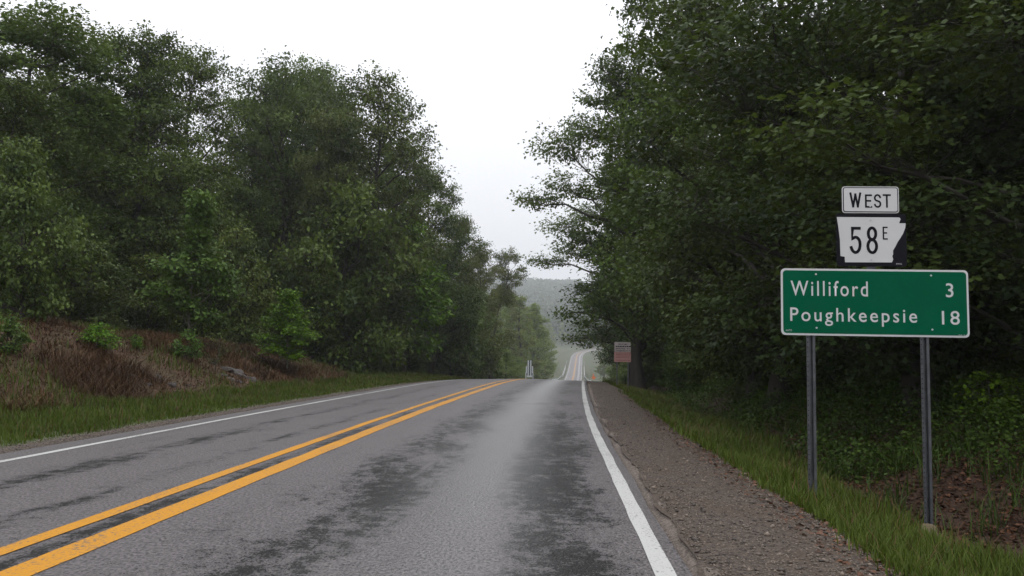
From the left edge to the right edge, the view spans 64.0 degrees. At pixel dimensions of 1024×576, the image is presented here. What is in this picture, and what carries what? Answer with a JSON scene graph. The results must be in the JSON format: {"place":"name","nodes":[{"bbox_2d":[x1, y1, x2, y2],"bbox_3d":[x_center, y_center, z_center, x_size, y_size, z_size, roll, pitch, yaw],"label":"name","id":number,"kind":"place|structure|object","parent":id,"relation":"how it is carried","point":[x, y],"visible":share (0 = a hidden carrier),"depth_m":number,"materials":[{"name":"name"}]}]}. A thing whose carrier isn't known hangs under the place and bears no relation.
{"place":"outdoors","nodes":[
{"label":"outdoors","id":0,"kind":"place"},
{"bbox_2d":[0,380,440,452],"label":"gravel","id":1,"kind":"structure","parent":0,"point":[27,446],"depth_m":12.89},
{"bbox_2d":[0,373,471,446],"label":"grass","id":2,"kind":"structure","parent":0,"point":[129,404],"depth_m":15.89,"materials":[{"name":"plant"}]},
{"bbox_2d":[0,349,692,575],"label":"road","id":3,"kind":"structure","parent":0,"point":[494,477],"depth_m":6.50,"materials":[{"name":"asphalt"}]},
{"bbox_2d":[0,0,896,282],"label":"sky","id":4,"kind":"structure","parent":0,"point":[485,73],"materials":[{"name":"white"}]},
{"bbox_2d":[0,297,1023,575],"bbox_3d":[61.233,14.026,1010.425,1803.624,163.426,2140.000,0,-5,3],"label":"ground","id":5,"kind":"structure","parent":0,"point":[566,351],"depth_m":11.63,"materials":[{"name":"soil"}]},
{"bbox_2d":[0,313,35,353],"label":"shrub","id":6,"kind":"object","parent":5,"relation":"on","point":[8,327],"visible":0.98,"depth_m":16.53,"materials":[{"name":"green plant"}]},
{"bbox_2d":[0,223,45,314],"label":"undergrowth shrub","id":7,"kind":"object","parent":5,"relation":"on","point":[11,302],"visible":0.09,"depth_m":24.02,"materials":[{"name":"green plant"}]},
{"bbox_2d":[5,292,55,315],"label":"undergrowth shrub","id":8,"kind":"object","parent":5,"relation":"on","point":[16,305],"visible":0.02,"depth_m":30.59,"materials":[{"name":"green plant"}]},
{"bbox_2d":[0,136,104,321],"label":"young tree","id":9,"kind":"object","parent":5,"relation":"on","point":[32,275],"visible":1,"depth_m":19.74,"materials":[{"name":"green plant"}]},
{"bbox_2d":[0,65,106,311],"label":"oak tree","id":10,"kind":"object","parent":5,"relation":"on","point":[25,98],"visible":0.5,"depth_m":26.22,"materials":[{"name":"green plant"}]},
{"bbox_2d":[0,3,144,320],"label":"oak tree","id":11,"kind":"object","parent":5,"relation":"on","point":[80,25],"visible":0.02,"depth_m":39.88,"materials":[{"name":"green plant"}]},
{"bbox_2d":[0,0,159,285],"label":"oak tree","id":12,"kind":"object","parent":5,"relation":"on","point":[37,37],"visible":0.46,"depth_m":29.23,"materials":[{"name":"green plant"}]},
{"bbox_2d":[16,235,146,329],"bbox_3d":[-14.248,-0.023,26.979,4.069,3.526,3.702,4,-6,-32],"label":"undergrowth shrub","id":13,"kind":"object","parent":5,"relation":"on","point":[107,273],"visible":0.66,"depth_m":26.94,"materials":[{"name":"green plant"}]},
{"bbox_2d":[54,291,114,323],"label":"undergrowth shrub","id":14,"kind":"object","parent":5,"relation":"on","point":[89,310],"visible":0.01,"depth_m":40.87,"materials":[{"name":"green plant"}]},
{"bbox_2d":[72,322,126,349],"bbox_3d":[-9.947,1.198,19.635,1.301,0.808,1.184,3,-5,-23],"label":"shrub","id":15,"kind":"object","parent":5,"relation":"on","point":[100,333],"visible":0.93,"depth_m":19.57,"materials":[{"name":"green plant"}]},
{"bbox_2d":[11,60,191,320],"bbox_3d":[-19.020,-3.616,37.406,8.117,11.987,7.616,4,-6,-35],"label":"oak tree","id":16,"kind":"object","parent":5,"relation":"on","point":[88,193],"visible":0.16,"depth_m":36.14,"materials":[{"name":"green plant"}]},
{"bbox_2d":[64,107,176,321],"bbox_3d":[-19.176,-3.120,40.505,7.330,11.797,7.074,-1,-5,19],"label":"oak tree","id":17,"kind":"object","parent":5,"relation":"on","point":[130,187],"visible":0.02,"depth_m":39.84,"materials":[{"name":"green plant"}]},
{"bbox_2d":[129,334,145,348],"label":"shrub","id":18,"kind":"object","parent":5,"relation":"on","point":[136,343],"visible":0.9,"depth_m":21.68,"materials":[{"name":"green plant"}]},
{"bbox_2d":[92,252,197,334],"bbox_3d":[-13.496,0.454,30.363,3.779,3.599,4.154,1,-5,-9],"label":"undergrowth shrub","id":19,"kind":"object","parent":5,"relation":"on","point":[139,312],"visible":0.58,"depth_m":29.79,"materials":[{"name":"green plant"}]},
{"bbox_2d":[70,19,254,326],"bbox_3d":[-16.445,-4.711,37.699,8.949,15.302,8.396,-2,-5,31],"label":"oak tree","id":20,"kind":"object","parent":5,"relation":"on","point":[149,66],"visible":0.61,"depth_m":36.93,"materials":[{"name":"green plant"}]},
{"bbox_2d":[128,283,202,332],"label":"undergrowth shrub","id":21,"kind":"object","parent":5,"relation":"on","point":[177,326],"visible":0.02,"depth_m":41.39,"materials":[{"name":"green plant"}]},
{"bbox_2d":[0,319,351,407],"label":"bank litter","id":22,"kind":"object","parent":5,"relation":"on","point":[186,385],"visible":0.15,"depth_m":19.37,"materials":[{"name":"brown plant"}]},
{"bbox_2d":[0,309,362,412],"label":"dry brush","id":23,"kind":"object","parent":5,"relation":"on","point":[112,377],"visible":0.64,"depth_m":19.34,"materials":[{"name":"plant"}]},
{"bbox_2d":[169,328,206,358],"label":"shrub","id":24,"kind":"object","parent":5,"relation":"on","point":[187,348],"visible":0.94,"depth_m":23.64,"materials":[{"name":"green plant"}]},
{"bbox_2d":[135,187,250,338],"bbox_3d":[-10.658,-0.524,26.808,2.943,5.486,3.478,-4,-7,44],"label":"young tree","id":25,"kind":"object","parent":5,"relation":"on","point":[199,257],"visible":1,"depth_m":26.55,"materials":[{"name":"green plant"}]},
{"bbox_2d":[115,36,270,332],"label":"oak tree","id":26,"kind":"object","parent":5,"relation":"on","point":[204,75],"visible":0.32,"depth_m":42.03,"materials":[{"name":"green plant"}]},
{"bbox_2d":[170,268,269,343],"bbox_3d":[-12.607,0.987,34.398,4.378,4.037,4.368,3,-5,-27],"label":"undergrowth shrub","id":27,"kind":"object","parent":5,"relation":"on","point":[200,324],"visible":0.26,"depth_m":33.97,"materials":[{"name":"green plant"}]},
{"bbox_2d":[221,366,233,372],"bbox_3d":[-8.651,2.564,24.785,0.704,0.356,0.524,-9,-14,41],"label":"rock","id":28,"kind":"object","parent":5,"relation":"on","point":[230,369],"visible":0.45,"depth_m":24.57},
{"bbox_2d":[178,225,284,345],"bbox_3d":[-12.025,0.312,35.028,4.608,6.123,4.619,3,-5,-26],"label":"young tree","id":29,"kind":"object","parent":5,"relation":"on","point":[235,249],"visible":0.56,"depth_m":34.48,"materials":[{"name":"green plant"}]},
{"bbox_2d":[0,312,464,411],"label":"grass","id":30,"kind":"structure","parent":5,"relation":"on","point":[389,372],"depth_m":20.99,"materials":[{"name":"plant"}]},
{"bbox_2d":[178,184,287,322],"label":"oak tree","id":31,"kind":"object","parent":5,"relation":"on","point":[250,198],"visible":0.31,"depth_m":43.12,"materials":[{"name":"green plant"}]},
{"bbox_2d":[0,372,468,443],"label":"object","id":32,"kind":"object","parent":5,"relation":"on","point":[182,399],"visible":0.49,"depth_m":17.20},
{"bbox_2d":[197,89,303,299],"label":"oak tree","id":33,"kind":"object","parent":5,"relation":"on","point":[263,136],"visible":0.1,"depth_m":51.01,"materials":[{"name":"green plant"}]},
{"bbox_2d":[218,67,310,344],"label":"oak tree","id":34,"kind":"object","parent":5,"relation":"on","point":[304,124],"visible":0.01,"depth_m":57.90,"materials":[{"name":"green plant"}]},
{"bbox_2d":[251,314,283,347],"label":"undergrowth shrub","id":35,"kind":"object","parent":5,"relation":"on","point":[259,315],"visible":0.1,"depth_m":39.57,"materials":[{"name":"green plant"}]},
{"bbox_2d":[209,45,335,338],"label":"oak tree","id":36,"kind":"object","parent":5,"relation":"on","point":[277,118],"visible":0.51,"depth_m":47.89,"materials":[{"name":"green plant"}]},
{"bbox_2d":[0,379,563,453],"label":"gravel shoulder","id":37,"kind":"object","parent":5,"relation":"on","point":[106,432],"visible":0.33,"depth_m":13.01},
{"bbox_2d":[250,288,323,373],"bbox_3d":[-8.151,1.610,29.418,2.309,3.260,2.352,5,-7,-45],"label":"young tree","id":38,"kind":"object","parent":5,"relation":"on","point":[288,297],"visible":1,"depth_m":29.34,"materials":[{"name":"green plant"}]},
{"bbox_2d":[257,60,362,273],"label":"oak tree","id":39,"kind":"object","parent":5,"relation":"on","point":[327,89],"visible":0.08,"depth_m":52.46,"materials":[{"name":"green plant"}]},
{"bbox_2d":[261,233,369,364],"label":"young tree","id":40,"kind":"object","parent":5,"relation":"on","point":[317,282],"visible":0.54,"depth_m":40.14,"materials":[{"name":"green plant"}]},
{"bbox_2d":[264,52,386,228],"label":"oak tree","id":41,"kind":"object","parent":5,"relation":"on","point":[293,135],"visible":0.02,"depth_m":57.01,"materials":[{"name":"green plant"}]},
{"bbox_2d":[253,176,435,373],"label":"young tree","id":42,"kind":"object","parent":5,"relation":"on","point":[351,205],"visible":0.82,"depth_m":41.52,"materials":[{"name":"green plant"}]},
{"bbox_2d":[284,100,415,363],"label":"oak tree","id":43,"kind":"object","parent":5,"relation":"on","point":[320,161],"visible":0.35,"depth_m":45.62,"materials":[{"name":"green plant"}]},
{"bbox_2d":[283,59,457,370],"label":"oak tree","id":44,"kind":"object","parent":5,"relation":"on","point":[370,97],"visible":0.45,"depth_m":48.97,"materials":[{"name":"green plant"}]},
{"bbox_2d":[352,326,391,370],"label":"undergrowth shrub","id":45,"kind":"object","parent":5,"relation":"on","point":[377,357],"visible":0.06,"depth_m":49.29,"materials":[{"name":"green plant"}]},
{"bbox_2d":[338,258,422,370],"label":"young tree","id":46,"kind":"object","parent":5,"relation":"on","point":[396,316],"visible":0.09,"depth_m":49.85,"materials":[{"name":"green plant"}]},
{"bbox_2d":[381,346,402,370],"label":"undergrowth shrub","id":47,"kind":"object","parent":5,"relation":"on","point":[394,368],"visible":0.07,"depth_m":55.60,"materials":[{"name":"green plant"}]},
{"bbox_2d":[362,135,439,372],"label":"oak tree","id":48,"kind":"object","parent":5,"relation":"on","point":[389,173],"visible":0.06,"depth_m":56.47,"materials":[{"name":"green plant"}]},
{"bbox_2d":[389,326,434,371],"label":"undergrowth shrub","id":49,"kind":"object","parent":5,"relation":"on","point":[415,360],"visible":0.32,"depth_m":58.92,"materials":[{"name":"green plant"}]},
{"bbox_2d":[383,213,458,371],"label":"young tree","id":50,"kind":"object","parent":5,"relation":"on","point":[426,312],"visible":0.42,"depth_m":53.12,"materials":[{"name":"green plant"}]},
{"bbox_2d":[421,330,456,374],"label":"undergrowth shrub","id":51,"kind":"object","parent":5,"relation":"on","point":[437,367],"visible":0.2,"depth_m":66.84,"materials":[{"name":"green plant"}]},
{"bbox_2d":[410,162,489,374],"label":"oak tree","id":52,"kind":"object","parent":5,"relation":"on","point":[455,324],"visible":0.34,"depth_m":65.66,"materials":[{"name":"green plant"}]},
{"bbox_2d":[425,280,493,378],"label":"young tree","id":53,"kind":"object","parent":5,"relation":"on","point":[457,350],"visible":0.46,"depth_m":67.18,"materials":[{"name":"green plant"}]},
{"bbox_2d":[433,208,500,352],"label":"oak tree","id":54,"kind":"object","parent":5,"relation":"on","point":[467,279],"visible":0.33,"depth_m":77.59,"materials":[{"name":"green plant"}]},
{"bbox_2d":[465,294,512,378],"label":"young tree","id":55,"kind":"object","parent":5,"relation":"on","point":[492,354],"visible":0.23,"depth_m":85.20,"materials":[{"name":"green plant"}]},
{"bbox_2d":[463,243,517,357],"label":"oak tree","id":56,"kind":"object","parent":5,"relation":"on","point":[487,281],"visible":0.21,"depth_m":89.55,"materials":[{"name":"green plant"}]},
{"bbox_2d":[483,362,505,378],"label":"undergrowth shrub","id":57,"kind":"object","parent":5,"relation":"on","point":[497,376],"visible":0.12,"depth_m":98.52,"materials":[{"name":"green plant"}]},
{"bbox_2d":[486,354,507,378],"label":"roadside shrub","id":58,"kind":"object","parent":5,"relation":"on","point":[502,372],"visible":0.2,"depth_m":99.09,"materials":[{"name":"green plant"}]},
{"bbox_2d":[481,302,514,370],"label":"roadside tree","id":59,"kind":"object","parent":5,"relation":"on","point":[501,317],"visible":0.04,"depth_m":150.66,"materials":[{"name":"green plant"}]},
{"bbox_2d":[497,303,513,343],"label":"roadside tree","id":60,"kind":"object","parent":5,"relation":"on","point":[501,309],"visible":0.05,"depth_m":215.31,"materials":[{"name":"green plant"}]},
{"bbox_2d":[487,247,530,378],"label":"oak tree","id":61,"kind":"object","parent":5,"relation":"on","point":[506,298],"visible":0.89,"depth_m":98.29,"materials":[{"name":"green plant"}]},
{"bbox_2d":[498,349,519,378],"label":"roadside shrub","id":62,"kind":"object","parent":5,"relation":"on","point":[507,368],"visible":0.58,"depth_m":108.76,"materials":[{"name":"green plant"}]},
{"bbox_2d":[503,358,521,378],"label":"roadside shrub","id":63,"kind":"object","parent":5,"relation":"on","point":[518,373],"visible":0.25,"depth_m":120.09,"materials":[{"name":"green plant"}]},
{"bbox_2d":[497,293,528,364],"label":"roadside tree","id":64,"kind":"object","parent":5,"relation":"on","point":[508,324],"visible":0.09,"depth_m":171.64,"materials":[{"name":"green plant"}]},
{"bbox_2d":[514,358,526,378],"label":"roadside shrub","id":65,"kind":"object","parent":5,"relation":"on","point":[518,360],"visible":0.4,"depth_m":144.63,"materials":[{"name":"green plant"}]},
{"bbox_2d":[504,295,548,376],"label":"roadside tree","id":66,"kind":"object","parent":5,"relation":"on","point":[514,316],"visible":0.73,"depth_m":164.60,"materials":[{"name":"green plant"}]},
{"bbox_2d":[525,360,532,378],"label":"road sign","id":67,"kind":"object","parent":5,"relation":"on","point":[529,369],"visible":0.86,"depth_m":124.50,"materials":[{"name":"metal"}]},
{"bbox_2d":[454,277,604,337],"bbox_3d":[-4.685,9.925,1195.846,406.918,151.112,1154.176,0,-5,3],"label":"forest","id":68,"kind":"object","parent":5,"relation":"on","point":[546,295],"visible":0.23,"depth_m":1002.01,"materials":[{"name":"green plant"}]},
{"bbox_2d":[524,302,550,378],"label":"roadside tree","id":69,"kind":"object","parent":5,"relation":"on","point":[541,334],"visible":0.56,"depth_m":189.30,"materials":[{"name":"green plant"}]},
{"bbox_2d":[527,315,556,378],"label":"roadside tree","id":70,"kind":"object","parent":5,"relation":"on","point":[552,366],"visible":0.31,"depth_m":204.23,"materials":[{"name":"green plant"}]},
{"bbox_2d":[537,325,558,372],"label":"roadside tree","id":71,"kind":"object","parent":5,"relation":"on","point":[556,352],"visible":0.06,"depth_m":263.76,"materials":[{"name":"green plant"}]},
{"bbox_2d":[539,331,557,378],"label":"roadside tree","id":72,"kind":"object","parent":5,"relation":"on","point":[549,356],"visible":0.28,"depth_m":238.86,"materials":[{"name":"green plant"}]},
{"bbox_2d":[546,323,556,350],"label":"valley tree","id":73,"kind":"object","parent":5,"relation":"on","point":[549,328],"visible":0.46,"depth_m":503.35,"materials":[{"name":"green plant"}]},
{"bbox_2d":[557,323,566,345],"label":"valley tree","id":74,"kind":"object","parent":5,"relation":"on","point":[561,331],"visible":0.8,"depth_m":596.55,"materials":[{"name":"green plant"}]},
{"bbox_2d":[519,159,678,385],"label":"oak tree","id":75,"kind":"object","parent":5,"relation":"on","point":[649,351],"visible":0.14,"depth_m":53.83,"materials":[{"name":"green plant"}]},
{"bbox_2d":[595,341,608,377],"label":"roadside tree","id":76,"kind":"object","parent":5,"relation":"on","point":[600,367],"visible":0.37,"depth_m":309.55,"materials":[{"name":"green plant"}]},
{"bbox_2d":[600,365,615,381],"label":"undergrowth shrub","id":77,"kind":"object","parent":5,"relation":"on","point":[610,372],"visible":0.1,"depth_m":93.75,"materials":[{"name":"green plant"}]},
{"bbox_2d":[507,44,711,389],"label":"oak tree","id":78,"kind":"object","parent":5,"relation":"on","point":[640,332],"visible":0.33,"depth_m":42.99,"materials":[{"name":"green plant"}]},
{"bbox_2d":[569,265,655,381],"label":"oak tree","id":79,"kind":"object","parent":5,"relation":"on","point":[609,359],"visible":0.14,"depth_m":82.23,"materials":[{"name":"green plant"}]},
{"bbox_2d":[610,362,626,383],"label":"undergrowth shrub","id":80,"kind":"object","parent":5,"relation":"on","point":[622,367],"visible":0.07,"depth_m":71.61,"materials":[{"name":"green plant"}]},
{"bbox_2d":[614,342,630,386],"bbox_3d":[4.808,3.526,35.633,0.725,2.338,0.056,0,-5,3],"label":"weight limit sign","id":81,"kind":"object","parent":5,"relation":"on","point":[622,351],"visible":0.99,"depth_m":35.66,"materials":[{"name":"metal"}]},
{"bbox_2d":[618,363,626,381],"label":"undergrowth shrub","id":82,"kind":"object","parent":5,"relation":"on","point":[624,379],"visible":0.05,"depth_m":69.98,"materials":[{"name":"green plant"}]},
{"bbox_2d":[658,350,674,383],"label":"undergrowth shrub","id":83,"kind":"object","parent":5,"relation":"on","point":[667,367],"visible":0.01,"depth_m":43.45,"materials":[{"name":"green plant"}]},
{"bbox_2d":[591,0,774,391],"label":"oak tree","id":84,"kind":"object","parent":5,"relation":"on","point":[633,125],"visible":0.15,"depth_m":38.84,"materials":[{"name":"green plant"}]},
{"bbox_2d":[668,317,724,386],"bbox_3d":[8.624,2.699,34.301,3.663,3.488,4.026,3,-5,-23],"label":"undergrowth shrub","id":85,"kind":"object","parent":5,"relation":"on","point":[698,370],"visible":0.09,"depth_m":34.30,"materials":[{"name":"green plant"}]},
{"bbox_2d":[689,348,736,385],"bbox_3d":[8.364,2.675,31.407,2.942,2.549,2.676,-1,-5,25],"label":"undergrowth shrub","id":86,"kind":"object","parent":5,"relation":"on","point":[714,376],"visible":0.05,"depth_m":31.41,"materials":[{"name":"green plant"}]},
{"bbox_2d":[607,54,830,400],"bbox_3d":[8.127,-2.078,27.148,8.963,12.199,8.541,3,-5,-23],"label":"oak tree","id":87,"kind":"object","parent":5,"relation":"on","point":[751,377],"visible":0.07,"depth_m":26.87,"materials":[{"name":"green plant"}]},
{"bbox_2d":[581,380,909,575],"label":"gravel shoulder","id":88,"kind":"object","parent":5,"relation":"on","point":[702,564],"visible":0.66,"depth_m":6.41,"materials":[{"name":"gravel"}]},
{"bbox_2d":[619,390,914,575],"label":"shoulder debris","id":89,"kind":"object","parent":88,"relation":"on","point":[818,532],"visible":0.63,"depth_m":6.60,"materials":[{"name":"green plant"}]},
{"bbox_2d":[578,0,1013,413],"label":"oak tree","id":90,"kind":"object","parent":5,"relation":"on","point":[705,257],"visible":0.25,"depth_m":20.98,"materials":[{"name":"green plant"}]},
{"bbox_2d":[588,0,1023,417],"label":"oak tree","id":91,"kind":"object","parent":5,"relation":"on","point":[908,366],"visible":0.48,"depth_m":14.93,"materials":[{"name":"green plant"}]},
{"bbox_2d":[602,380,1023,575],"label":"grass","id":92,"kind":"structure","parent":5,"relation":"on","point":[861,535],"depth_m":7.68,"materials":[{"name":"plant"}]},
{"bbox_2d":[610,381,1023,575],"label":"dead stems","id":93,"kind":"object","parent":5,"relation":"on","point":[675,423],"visible":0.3,"depth_m":8.28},
{"bbox_2d":[774,331,863,394],"bbox_3d":[7.958,1.719,22.073,2.944,2.721,2.951,3,-5,-28],"label":"undergrowth shrub","id":94,"kind":"object","parent":5,"relation":"on","point":[796,388],"visible":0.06,"depth_m":21.59,"materials":[{"name":"green plant"}]},
{"bbox_2d":[756,321,891,401],"bbox_3d":[7.946,1.370,20.296,3.413,3.147,3.404,5,-6,-44],"label":"undergrowth shrub","id":95,"kind":"object","parent":5,"relation":"on","point":[800,380],"visible":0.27,"depth_m":19.95,"materials":[{"name":"green plant"}]},
{"bbox_2d":[651,0,1023,374],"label":"oak tree","id":96,"kind":"object","parent":5,"relation":"on","point":[729,140],"visible":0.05,"depth_m":21.95,"materials":[{"name":"green plant"}]},
{"bbox_2d":[657,354,1023,485],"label":"weeds","id":97,"kind":"object","parent":5,"relation":"on","point":[695,390],"visible":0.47,"depth_m":14.53,"materials":[{"name":"green plant"}]},
{"bbox_2d":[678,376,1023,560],"bbox_3d":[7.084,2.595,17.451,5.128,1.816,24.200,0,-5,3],"label":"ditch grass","id":98,"kind":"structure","parent":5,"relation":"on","point":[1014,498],"depth_m":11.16,"materials":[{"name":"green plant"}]},
{"bbox_2d":[698,0,1023,376],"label":"oak tree","id":99,"kind":"object","parent":5,"relation":"on","point":[862,54],"visible":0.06,"depth_m":19.75,"materials":[{"name":"green plant"}]},
{"bbox_2d":[711,0,1023,352],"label":"oak tree","id":100,"kind":"object","parent":5,"relation":"on","point":[845,150],"visible":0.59,"depth_m":13.14,"materials":[{"name":"green plant"}]},
{"bbox_2d":[781,186,969,524],"bbox_3d":[3.796,0.865,8.579,1.926,3.896,0.078,1,-5,3],"label":"route sign","id":101,"kind":"object","parent":5,"relation":"on","point":[871,300],"visible":0.97,"depth_m":8.62,"materials":[{"name":"metal"}]},
{"bbox_2d":[727,383,1023,561],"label":"leaf litter","id":102,"kind":"object","parent":5,"relation":"on","point":[1014,527],"visible":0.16,"depth_m":10.61,"materials":[{"name":"plant"}]},
{"bbox_2d":[922,523,937,535],"bbox_3d":[4.222,2.459,8.278,0.174,0.151,0.183,3,-5,-25],"label":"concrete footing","id":103,"kind":"object","parent":5,"relation":"on","point":[929,525],"visible":0.34,"depth_m":8.25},
{"bbox_2d":[868,0,1023,214],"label":"oak tree","id":104,"kind":"object","parent":5,"relation":"on","point":[937,80],"depth_m":20.33,"materials":[{"name":"green plant"}]},
{"bbox_2d":[935,370,978,396],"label":"shrub","id":105,"kind":"object","parent":5,"relation":"on","point":[951,373],"visible":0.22,"depth_m":15.87,"materials":[{"name":"green plant"}]},
{"bbox_2d":[931,294,1023,392],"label":"undergrowth shrub","id":106,"kind":"object","parent":5,"relation":"on","point":[963,362],"visible":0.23,"depth_m":16.10,"materials":[{"name":"green plant"}]},
{"bbox_2d":[950,371,1023,428],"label":"shrub","id":107,"kind":"object","parent":5,"relation":"on","point":[983,377],"visible":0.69,"depth_m":12.68,"materials":[{"name":"green plant"}]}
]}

